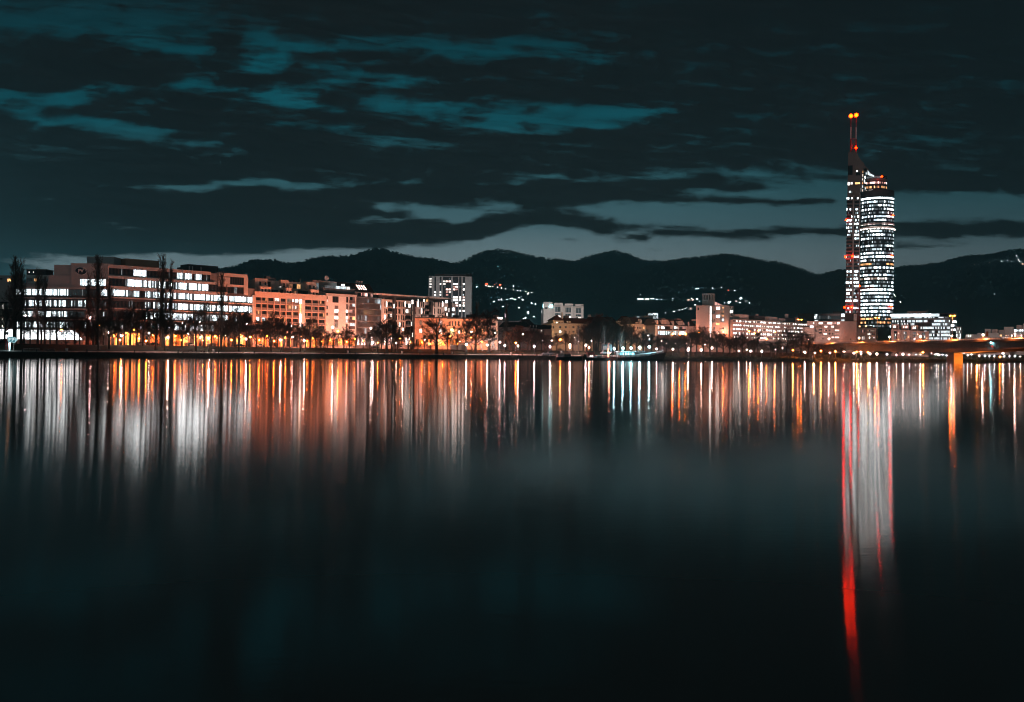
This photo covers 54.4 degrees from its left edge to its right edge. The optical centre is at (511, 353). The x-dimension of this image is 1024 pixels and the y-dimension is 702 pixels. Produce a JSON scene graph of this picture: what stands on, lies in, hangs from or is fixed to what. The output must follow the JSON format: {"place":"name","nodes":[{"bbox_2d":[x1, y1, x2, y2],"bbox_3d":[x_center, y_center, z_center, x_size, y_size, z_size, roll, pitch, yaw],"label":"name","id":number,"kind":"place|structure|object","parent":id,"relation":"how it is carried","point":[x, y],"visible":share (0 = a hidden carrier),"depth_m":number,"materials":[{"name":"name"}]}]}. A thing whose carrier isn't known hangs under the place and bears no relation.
{"place":"outdoors","nodes":[
{"label":"outdoors","id":0,"kind":"place"},
{"bbox_2d":[0,350,610,355],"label":"path","id":1,"kind":"structure","parent":0,"point":[257,352],"depth_m":448.56,"materials":[{"name":"concrete"}]},
{"bbox_2d":[235,258,514,321],"bbox_3d":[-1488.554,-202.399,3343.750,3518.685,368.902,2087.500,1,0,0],"label":"hill","id":2,"kind":"structure","parent":0,"point":[414,279],"depth_m":3165.39,"materials":[{"name":"plant"}]},
{"bbox_2d":[23,247,508,309],"bbox_3d":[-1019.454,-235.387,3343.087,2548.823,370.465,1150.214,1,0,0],"label":"forest","id":3,"kind":"object","parent":2,"relation":"on","point":[251,267],"visible":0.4,"depth_m":3494.98,"materials":[{"name":"plant"}]},
{"bbox_2d":[0,358,1023,701],"bbox_3d":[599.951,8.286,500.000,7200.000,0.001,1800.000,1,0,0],"label":"water","id":4,"kind":"structure","parent":0,"point":[368,530],"depth_m":17.14,"materials":[{"name":"liquid"}]},
{"bbox_2d":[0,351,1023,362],"bbox_3d":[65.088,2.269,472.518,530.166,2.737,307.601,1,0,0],"label":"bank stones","id":5,"kind":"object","parent":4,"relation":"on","point":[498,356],"visible":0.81,"depth_m":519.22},
{"bbox_2d":[555,351,581,359],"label":"work boat","id":6,"kind":"object","parent":4,"relation":"on","point":[566,357],"visible":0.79,"depth_m":540.16,"materials":[{"name":"black paint"}]},
{"bbox_2d":[613,346,665,360],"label":"restaurant ship","id":7,"kind":"object","parent":4,"relation":"on","point":[651,356],"visible":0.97,"depth_m":550.20,"materials":[{"name":"paint"}]},
{"bbox_2d":[0,343,1023,362],"bbox_3d":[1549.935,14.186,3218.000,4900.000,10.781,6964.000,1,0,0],"label":"ground","id":8,"kind":"structure","parent":0,"point":[78,347],"depth_m":499.22,"materials":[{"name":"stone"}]},
{"bbox_2d":[0,255,26,343],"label":"poplar tree","id":9,"kind":"object","parent":8,"relation":"on","point":[14,299],"visible":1,"depth_m":370.92,"materials":[{"name":"black plant"}]},
{"bbox_2d":[0,301,28,343],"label":"bare tree","id":10,"kind":"object","parent":8,"relation":"on","point":[5,315],"visible":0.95,"depth_m":370.93,"materials":[{"name":"black plant"}]},
{"bbox_2d":[10,268,31,343],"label":"poplar tree","id":11,"kind":"object","parent":8,"relation":"on","point":[24,309],"visible":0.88,"depth_m":374.98,"materials":[{"name":"black plant"}]},
{"bbox_2d":[0,269,53,301],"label":"apartment building","id":12,"kind":"structure","parent":8,"relation":"on","point":[30,278],"depth_m":540.41,"materials":[{"name":"black"}]},
{"bbox_2d":[17,311,36,343],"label":"bare tree","id":13,"kind":"object","parent":8,"relation":"on","point":[24,327],"visible":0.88,"depth_m":376.07,"materials":[{"name":"black plant"}]},
{"bbox_2d":[23,315,40,343],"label":"bare tree","id":14,"kind":"object","parent":8,"relation":"on","point":[30,327],"visible":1,"depth_m":377.50,"materials":[{"name":"black plant"}]},
{"bbox_2d":[31,268,45,343],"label":"poplar tree","id":15,"kind":"object","parent":8,"relation":"on","point":[38,282],"visible":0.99,"depth_m":382.25,"materials":[{"name":"black plant"}]},
{"bbox_2d":[32,314,48,343],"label":"bare tree","id":16,"kind":"object","parent":8,"relation":"on","point":[41,323],"visible":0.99,"depth_m":381.33,"materials":[{"name":"black plant"}]},
{"bbox_2d":[39,276,51,343],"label":"poplar tree","id":17,"kind":"object","parent":8,"relation":"on","point":[46,302],"visible":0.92,"depth_m":385.84,"materials":[{"name":"black plant"}]},
{"bbox_2d":[0,328,91,344],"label":"glass pavilion","id":18,"kind":"structure","parent":8,"relation":"on","point":[70,338],"depth_m":432.22,"materials":[{"name":"glass"}]},
{"bbox_2d":[43,317,58,343],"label":"bare tree","id":19,"kind":"object","parent":8,"relation":"on","point":[49,324],"visible":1,"depth_m":383.27,"materials":[{"name":"black plant"}]},
{"bbox_2d":[46,308,67,343],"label":"bare tree","id":20,"kind":"object","parent":8,"relation":"on","point":[55,318],"visible":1,"depth_m":384.57,"materials":[{"name":"black plant"}]},
{"bbox_2d":[61,310,87,344],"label":"bare tree","id":21,"kind":"object","parent":8,"relation":"on","point":[74,322],"visible":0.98,"depth_m":392.06,"materials":[{"name":"black plant"}]},
{"bbox_2d":[81,272,92,344],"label":"poplar tree","id":22,"kind":"object","parent":8,"relation":"on","point":[86,303],"visible":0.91,"depth_m":403.29,"materials":[{"name":"black plant"}]},
{"bbox_2d":[80,314,96,344],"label":"bare tree","id":23,"kind":"object","parent":8,"relation":"on","point":[86,326],"visible":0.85,"depth_m":395.77,"materials":[{"name":"black plant"}]},
{"bbox_2d":[85,254,109,344],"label":"poplar tree","id":24,"kind":"object","parent":8,"relation":"on","point":[98,302],"visible":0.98,"depth_m":402.53,"materials":[{"name":"black plant"}]},
{"bbox_2d":[87,319,108,349],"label":"bare tree","id":25,"kind":"object","parent":8,"relation":"on","point":[98,335],"visible":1,"depth_m":391.99,"materials":[{"name":"black plant"}]},
{"bbox_2d":[103,278,117,344],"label":"poplar tree","id":26,"kind":"object","parent":8,"relation":"on","point":[109,298],"visible":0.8,"depth_m":408.27,"materials":[{"name":"black plant"}]},
{"bbox_2d":[100,309,121,348],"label":"bare tree","id":27,"kind":"object","parent":8,"relation":"on","point":[108,324],"visible":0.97,"depth_m":398.73,"materials":[{"name":"black plant"}]},
{"bbox_2d":[113,311,134,344],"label":"bare tree","id":28,"kind":"object","parent":8,"relation":"on","point":[129,326],"visible":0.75,"depth_m":413.56,"materials":[{"name":"black plant"}]},
{"bbox_2d":[7,256,255,346],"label":"office building","id":29,"kind":"structure","parent":8,"relation":"on","point":[134,281],"depth_m":463.19,"materials":[{"name":"concrete"}]},
{"bbox_2d":[111,332,139,344],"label":"shop window","id":30,"kind":"structure","parent":29,"relation":"in","point":[133,339],"depth_m":457.24,"materials":[{"name":"yellow"}]},
{"bbox_2d":[165,334,189,345],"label":"shop window","id":31,"kind":"structure","parent":29,"relation":"in","point":[175,339],"depth_m":475.34,"materials":[{"name":"yellow"}]},
{"bbox_2d":[194,334,219,345],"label":"shop window","id":32,"kind":"structure","parent":29,"relation":"in","point":[201,337],"depth_m":486.49,"materials":[{"name":"yellow"}]},
{"bbox_2d":[223,335,251,346],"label":"shop window","id":33,"kind":"structure","parent":29,"relation":"in","point":[243,340],"depth_m":500.34,"materials":[{"name":"yellow"}]},
{"bbox_2d":[120,304,142,344],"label":"bare tree","id":34,"kind":"object","parent":8,"relation":"on","point":[131,313],"visible":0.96,"depth_m":414.05,"materials":[{"name":"black plant"}]},
{"bbox_2d":[133,301,154,345],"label":"bare tree","id":35,"kind":"object","parent":8,"relation":"on","point":[144,313],"visible":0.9,"depth_m":417.30,"materials":[{"name":"black plant"}]},
{"bbox_2d":[140,305,173,349],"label":"bare tree","id":36,"kind":"object","parent":8,"relation":"on","point":[157,312],"visible":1,"depth_m":415.86,"materials":[{"name":"black plant"}]},
{"bbox_2d":[153,253,173,346],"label":"poplar tree","id":37,"kind":"object","parent":8,"relation":"on","point":[162,294],"visible":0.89,"depth_m":424.57,"materials":[{"name":"black plant"}]},
{"bbox_2d":[154,303,177,350],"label":"bare tree","id":38,"kind":"object","parent":8,"relation":"on","point":[169,322],"visible":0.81,"depth_m":418.92,"materials":[{"name":"black plant"}]},
{"bbox_2d":[165,261,177,345],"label":"poplar tree","id":39,"kind":"object","parent":8,"relation":"on","point":[170,282],"visible":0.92,"depth_m":429.78,"materials":[{"name":"black plant"}]},
{"bbox_2d":[174,316,190,346],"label":"bare tree","id":40,"kind":"object","parent":8,"relation":"on","point":[181,329],"visible":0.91,"depth_m":433.81,"materials":[{"name":"black plant"}]},
{"bbox_2d":[180,309,207,350],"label":"bare tree","id":41,"kind":"object","parent":8,"relation":"on","point":[197,322],"visible":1,"depth_m":431.06,"materials":[{"name":"black plant"}]},
{"bbox_2d":[197,301,216,347],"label":"bare tree","id":42,"kind":"object","parent":8,"relation":"on","point":[205,315],"visible":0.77,"depth_m":441.52,"materials":[{"name":"black plant"}]},
{"bbox_2d":[211,313,228,346],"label":"bare tree","id":43,"kind":"object","parent":8,"relation":"on","point":[218,331],"visible":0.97,"depth_m":449.33,"materials":[{"name":"black plant"}]},
{"bbox_2d":[213,271,229,348],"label":"poplar tree","id":44,"kind":"object","parent":8,"relation":"on","point":[221,302],"visible":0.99,"depth_m":447.74,"materials":[{"name":"black plant"}]},
{"bbox_2d":[217,300,257,350],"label":"bare tree","id":45,"kind":"object","parent":8,"relation":"on","point":[244,317],"visible":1,"depth_m":449.60,"materials":[{"name":"black plant"}]},
{"bbox_2d":[245,317,269,347],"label":"bare tree","id":46,"kind":"object","parent":8,"relation":"on","point":[254,327],"visible":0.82,"depth_m":464.83,"materials":[{"name":"brown plant"}]},
{"bbox_2d":[257,311,287,351],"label":"bare tree","id":47,"kind":"object","parent":8,"relation":"on","point":[269,324],"visible":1,"depth_m":464.71,"materials":[{"name":"brown plant"}]},
{"bbox_2d":[269,315,296,351],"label":"bare tree","id":48,"kind":"object","parent":8,"relation":"on","point":[281,322],"visible":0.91,"depth_m":469.53,"materials":[{"name":"brown plant"}]},
{"bbox_2d":[248,276,328,347],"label":"apartment block","id":49,"kind":"structure","parent":8,"relation":"on","point":[294,301],"depth_m":522.96,"materials":[{"name":"orange concrete"}]},
{"bbox_2d":[292,322,307,351],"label":"bare tree","id":50,"kind":"object","parent":8,"relation":"on","point":[299,332],"visible":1,"depth_m":476.29,"materials":[{"name":"brown plant"}]},
{"bbox_2d":[298,317,319,347],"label":"bare tree","id":51,"kind":"object","parent":8,"relation":"on","point":[309,325],"visible":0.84,"depth_m":490.02,"materials":[{"name":"brown plant"}]},
{"bbox_2d":[314,280,356,347],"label":"apartment block","id":52,"kind":"structure","parent":8,"relation":"on","point":[340,307],"depth_m":545.68,"materials":[{"name":"concrete"}]},
{"bbox_2d":[341,326,356,351],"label":"bare tree","id":53,"kind":"object","parent":8,"relation":"on","point":[348,332],"visible":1,"depth_m":498.29,"materials":[{"name":"brown plant"}]},
{"bbox_2d":[350,281,381,348],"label":"glass building","id":54,"kind":"structure","parent":8,"relation":"on","point":[368,310],"depth_m":558.84,"materials":[{"name":"glass"}]},
{"bbox_2d":[366,325,387,352],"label":"bare tree","id":55,"kind":"object","parent":8,"relation":"on","point":[376,332],"visible":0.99,"depth_m":508.30,"materials":[{"name":"brown plant"}]},
{"bbox_2d":[370,314,405,352],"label":"bare tree","id":56,"kind":"object","parent":8,"relation":"on","point":[386,326],"visible":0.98,"depth_m":512.50,"materials":[{"name":"black plant"}]},
{"bbox_2d":[379,317,406,351],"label":"bare tree","id":57,"kind":"object","parent":8,"relation":"on","point":[394,323],"visible":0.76,"depth_m":516.48,"materials":[{"name":"black plant"}]},
{"bbox_2d":[403,325,415,349],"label":"bare tree","id":58,"kind":"object","parent":8,"relation":"on","point":[408,330],"visible":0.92,"depth_m":528.84,"materials":[{"name":"black plant"}]},
{"bbox_2d":[372,291,455,348],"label":"apartment block","id":59,"kind":"structure","parent":8,"relation":"on","point":[404,310],"depth_m":581.48,"materials":[{"name":"concrete"}]},
{"bbox_2d":[416,313,458,353],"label":"bare tree","id":60,"kind":"object","parent":8,"relation":"on","point":[438,324],"visible":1,"depth_m":524.99,"materials":[{"name":"brown plant"}]},
{"bbox_2d":[429,272,472,317],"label":"building","id":61,"kind":"structure","parent":8,"relation":"on","point":[457,289],"depth_m":900.44,"materials":[{"name":"concrete"}]},
{"bbox_2d":[414,315,488,349],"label":"brick hall","id":62,"kind":"structure","parent":8,"relation":"on","point":[454,320],"depth_m":566.00,"materials":[{"name":"orange"}]},
{"bbox_2d":[451,315,477,352],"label":"bare tree","id":63,"kind":"object","parent":8,"relation":"on","point":[463,331],"visible":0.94,"depth_m":537.91,"materials":[{"name":"brown plant"}]},
{"bbox_2d":[450,335,497,350],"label":"footbridge","id":64,"kind":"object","parent":8,"relation":"on","point":[460,347],"visible":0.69,"depth_m":545.30,"materials":[{"name":"metal"}]},
{"bbox_2d":[461,313,493,353],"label":"bare tree","id":65,"kind":"object","parent":8,"relation":"on","point":[477,330],"visible":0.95,"depth_m":539.05,"materials":[{"name":"brown plant"}]},
{"bbox_2d":[472,309,505,352],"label":"bare tree","id":66,"kind":"object","parent":8,"relation":"on","point":[488,319],"visible":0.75,"depth_m":544.95,"materials":[{"name":"brown plant"}]},
{"bbox_2d":[502,327,522,349],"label":"bare tree","id":67,"kind":"object","parent":8,"relation":"on","point":[508,335],"visible":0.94,"depth_m":566.19,"materials":[{"name":"brown plant"}]},
{"bbox_2d":[498,321,530,349],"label":"dark roofed house","id":68,"kind":"structure","parent":8,"relation":"on","point":[501,344],"depth_m":640.00,"materials":[{"name":"tile"}]},
{"bbox_2d":[520,330,540,350],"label":"bare tree","id":69,"kind":"object","parent":8,"relation":"on","point":[527,335],"visible":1,"depth_m":565.41,"materials":[{"name":"brown plant"}]},
{"bbox_2d":[520,319,551,349],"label":"dark roofed house","id":70,"kind":"structure","parent":8,"relation":"on","point":[529,323],"depth_m":649.70,"materials":[{"name":"tile"}]},
{"bbox_2d":[536,325,551,349],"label":"dark roofed house","id":71,"kind":"structure","parent":8,"relation":"on","point":[548,331],"depth_m":640.00,"materials":[{"name":"brick"}]},
{"bbox_2d":[543,302,583,322],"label":"comb tower block","id":72,"kind":"structure","parent":8,"relation":"on","point":[570,311],"depth_m":1050.00,"materials":[{"name":"black"}]},
{"bbox_2d":[542,312,599,350],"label":"hipped roof house","id":73,"kind":"structure","parent":8,"relation":"on","point":[567,324],"depth_m":695.45,"materials":[{"name":"paint"}]},
{"bbox_2d":[576,328,594,350],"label":"bare tree","id":74,"kind":"object","parent":8,"relation":"on","point":[583,333],"visible":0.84,"depth_m":582.08,"materials":[{"name":"brown plant"}]},
{"bbox_2d":[581,322,600,350],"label":"bare tree","id":75,"kind":"object","parent":8,"relation":"on","point":[592,330],"visible":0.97,"depth_m":582.97,"materials":[{"name":"brown plant"}]},
{"bbox_2d":[596,321,619,350],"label":"bare tree","id":76,"kind":"object","parent":8,"relation":"on","point":[607,329],"visible":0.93,"depth_m":581.61,"materials":[{"name":"black plant"}]},
{"bbox_2d":[609,324,629,350],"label":"bare tree","id":77,"kind":"object","parent":8,"relation":"on","point":[624,333],"visible":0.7,"depth_m":586.51,"materials":[{"name":"brown plant"}]},
{"bbox_2d":[626,326,640,351],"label":"bare tree","id":78,"kind":"object","parent":8,"relation":"on","point":[632,339],"visible":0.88,"depth_m":596.81,"materials":[{"name":"brown plant"}]},
{"bbox_2d":[620,316,651,350],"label":"terrace row","id":79,"kind":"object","parent":8,"relation":"on","point":[637,322],"visible":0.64,"depth_m":674.44,"materials":[{"name":"tile"}]},
{"bbox_2d":[643,318,686,351],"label":"terrace row","id":80,"kind":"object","parent":8,"relation":"on","point":[662,327],"visible":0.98,"depth_m":676.90,"materials":[{"name":"white paint"}]},
{"bbox_2d":[686,319,695,351],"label":"terrace house","id":81,"kind":"structure","parent":8,"relation":"on","point":[690,324],"depth_m":700.00,"materials":[{"name":"tile"}]},
{"bbox_2d":[690,325,712,354],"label":"bare tree","id":82,"kind":"object","parent":8,"relation":"on","point":[703,332],"visible":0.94,"depth_m":608.25,"materials":[{"name":"brown plant"}]},
{"bbox_2d":[701,331,719,354],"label":"bare tree","id":83,"kind":"object","parent":8,"relation":"on","point":[708,338],"visible":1,"depth_m":602.87,"materials":[{"name":"brown plant"}]},
{"bbox_2d":[696,293,733,352],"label":"turret building","id":84,"kind":"structure","parent":8,"relation":"on","point":[711,314],"depth_m":641.85,"materials":[{"name":"beige concrete"}]},
{"bbox_2d":[715,333,730,354],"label":"bare tree","id":85,"kind":"object","parent":8,"relation":"on","point":[723,340],"visible":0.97,"depth_m":606.66,"materials":[{"name":"brown plant"}]},
{"bbox_2d":[733,314,806,352],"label":"banded block","id":86,"kind":"structure","parent":8,"relation":"on","point":[767,327],"depth_m":726.89,"materials":[{"name":"beige"}]},
{"bbox_2d":[773,326,803,354],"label":"bare tree","id":87,"kind":"object","parent":8,"relation":"on","point":[787,334],"visible":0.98,"depth_m":624.22,"materials":[{"name":"brown plant"}]},
{"bbox_2d":[793,327,809,354],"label":"bare tree","id":88,"kind":"object","parent":8,"relation":"on","point":[802,334],"visible":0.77,"depth_m":628.09,"materials":[{"name":"brown plant"}]},
{"bbox_2d":[799,333,814,355],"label":"bare tree","id":89,"kind":"object","parent":8,"relation":"on","point":[809,340],"visible":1,"depth_m":623.05,"materials":[{"name":"brown plant"}]},
{"bbox_2d":[802,321,839,352],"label":"apartment block","id":90,"kind":"structure","parent":8,"relation":"on","point":[825,330],"depth_m":731.07,"materials":[{"name":"pink"}]},
{"bbox_2d":[798,311,844,322],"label":"dark block","id":91,"kind":"structure","parent":8,"relation":"on","point":[834,316],"depth_m":840.05,"materials":[{"name":"black"}]},
{"bbox_2d":[839,314,856,352],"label":"apartment block","id":92,"kind":"structure","parent":8,"relation":"on","point":[848,329],"depth_m":690.30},
{"bbox_2d":[853,285,871,327],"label":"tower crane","id":93,"kind":"object","parent":8,"relation":"on","point":[857,291],"visible":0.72,"depth_m":719.90,"materials":[{"name":"red paint"}]},
{"bbox_2d":[857,325,875,353],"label":"apartment block","id":94,"kind":"structure","parent":8,"relation":"on","point":[866,333],"depth_m":700.04,"materials":[{"name":"brown concrete"}]},
{"bbox_2d":[843,113,895,353],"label":"skyscraper","id":95,"kind":"structure","parent":8,"relation":"on","point":[870,228],"depth_m":860.12,"materials":[{"name":"glass"}]},
{"bbox_2d":[773,337,1023,363],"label":"road bridge","id":96,"kind":"structure","parent":8,"relation":"on","point":[955,349],"depth_m":494.04,"materials":[{"name":"concrete"}]},
{"bbox_2d":[891,324,928,356],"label":"stepped flats","id":97,"kind":"structure","parent":8,"relation":"on","point":[904,333],"depth_m":643.43,"materials":[{"name":"pink concrete"}]},
{"bbox_2d":[891,311,955,353],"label":"glass office","id":98,"kind":"structure","parent":8,"relation":"on","point":[937,326],"depth_m":756.28,"materials":[{"name":"white"}]},
{"bbox_2d":[965,323,1023,354],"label":"white flats","id":99,"kind":"structure","parent":8,"relation":"on","point":[1010,332],"depth_m":759.41,"materials":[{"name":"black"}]},
{"bbox_2d":[0,0,1023,279],"label":"sky","id":100,"kind":"structure","parent":0,"point":[220,133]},
{"bbox_2d":[457,253,622,324],"bbox_3d":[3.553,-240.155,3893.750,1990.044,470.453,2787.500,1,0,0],"label":"hill","id":101,"kind":"structure","parent":0,"point":[533,301],"depth_m":3480.12,"materials":[{"name":"plant"}]},
{"bbox_2d":[452,248,622,302],"bbox_3d":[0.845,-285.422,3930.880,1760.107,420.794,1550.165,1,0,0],"label":"forest","id":102,"kind":"object","parent":101,"relation":"on","point":[486,254],"visible":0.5,"depth_m":4287.22,"materials":[{"name":"plant"}]},
{"bbox_2d":[582,256,652,272],"bbox_3d":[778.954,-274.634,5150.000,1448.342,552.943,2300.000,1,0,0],"label":"hill","id":103,"kind":"structure","parent":0,"point":[633,265],"depth_m":5278.39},
{"bbox_2d":[573,250,663,270],"bbox_3d":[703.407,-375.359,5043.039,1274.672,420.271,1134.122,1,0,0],"label":"forest","id":104,"kind":"object","parent":103,"relation":"on","point":[609,255],"visible":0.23,"depth_m":5436.12,"materials":[{"name":"plant"}]},
{"bbox_2d":[610,258,814,324],"bbox_3d":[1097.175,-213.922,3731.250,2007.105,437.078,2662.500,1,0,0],"label":"hill","id":105,"kind":"structure","parent":0,"point":[671,307],"depth_m":3293.64,"materials":[{"name":"plant"}]},
{"bbox_2d":[601,253,822,310],"bbox_3d":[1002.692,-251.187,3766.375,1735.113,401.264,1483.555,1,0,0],"label":"forest","id":106,"kind":"object","parent":105,"relation":"on","point":[728,257],"visible":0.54,"depth_m":4112.70,"materials":[{"name":"plant"}]},
{"bbox_2d":[741,253,1023,338],"bbox_3d":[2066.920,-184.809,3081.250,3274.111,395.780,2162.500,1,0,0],"label":"hill","id":107,"kind":"structure","parent":0,"point":[978,313],"depth_m":2605.22,"materials":[{"name":"plant"}]},
{"bbox_2d":[733,248,1023,315],"bbox_3d":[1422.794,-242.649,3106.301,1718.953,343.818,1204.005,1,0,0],"label":"forest","id":108,"kind":"object","parent":107,"relation":"on","point":[952,264],"visible":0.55,"depth_m":3117.06,"materials":[{"name":"plant"}]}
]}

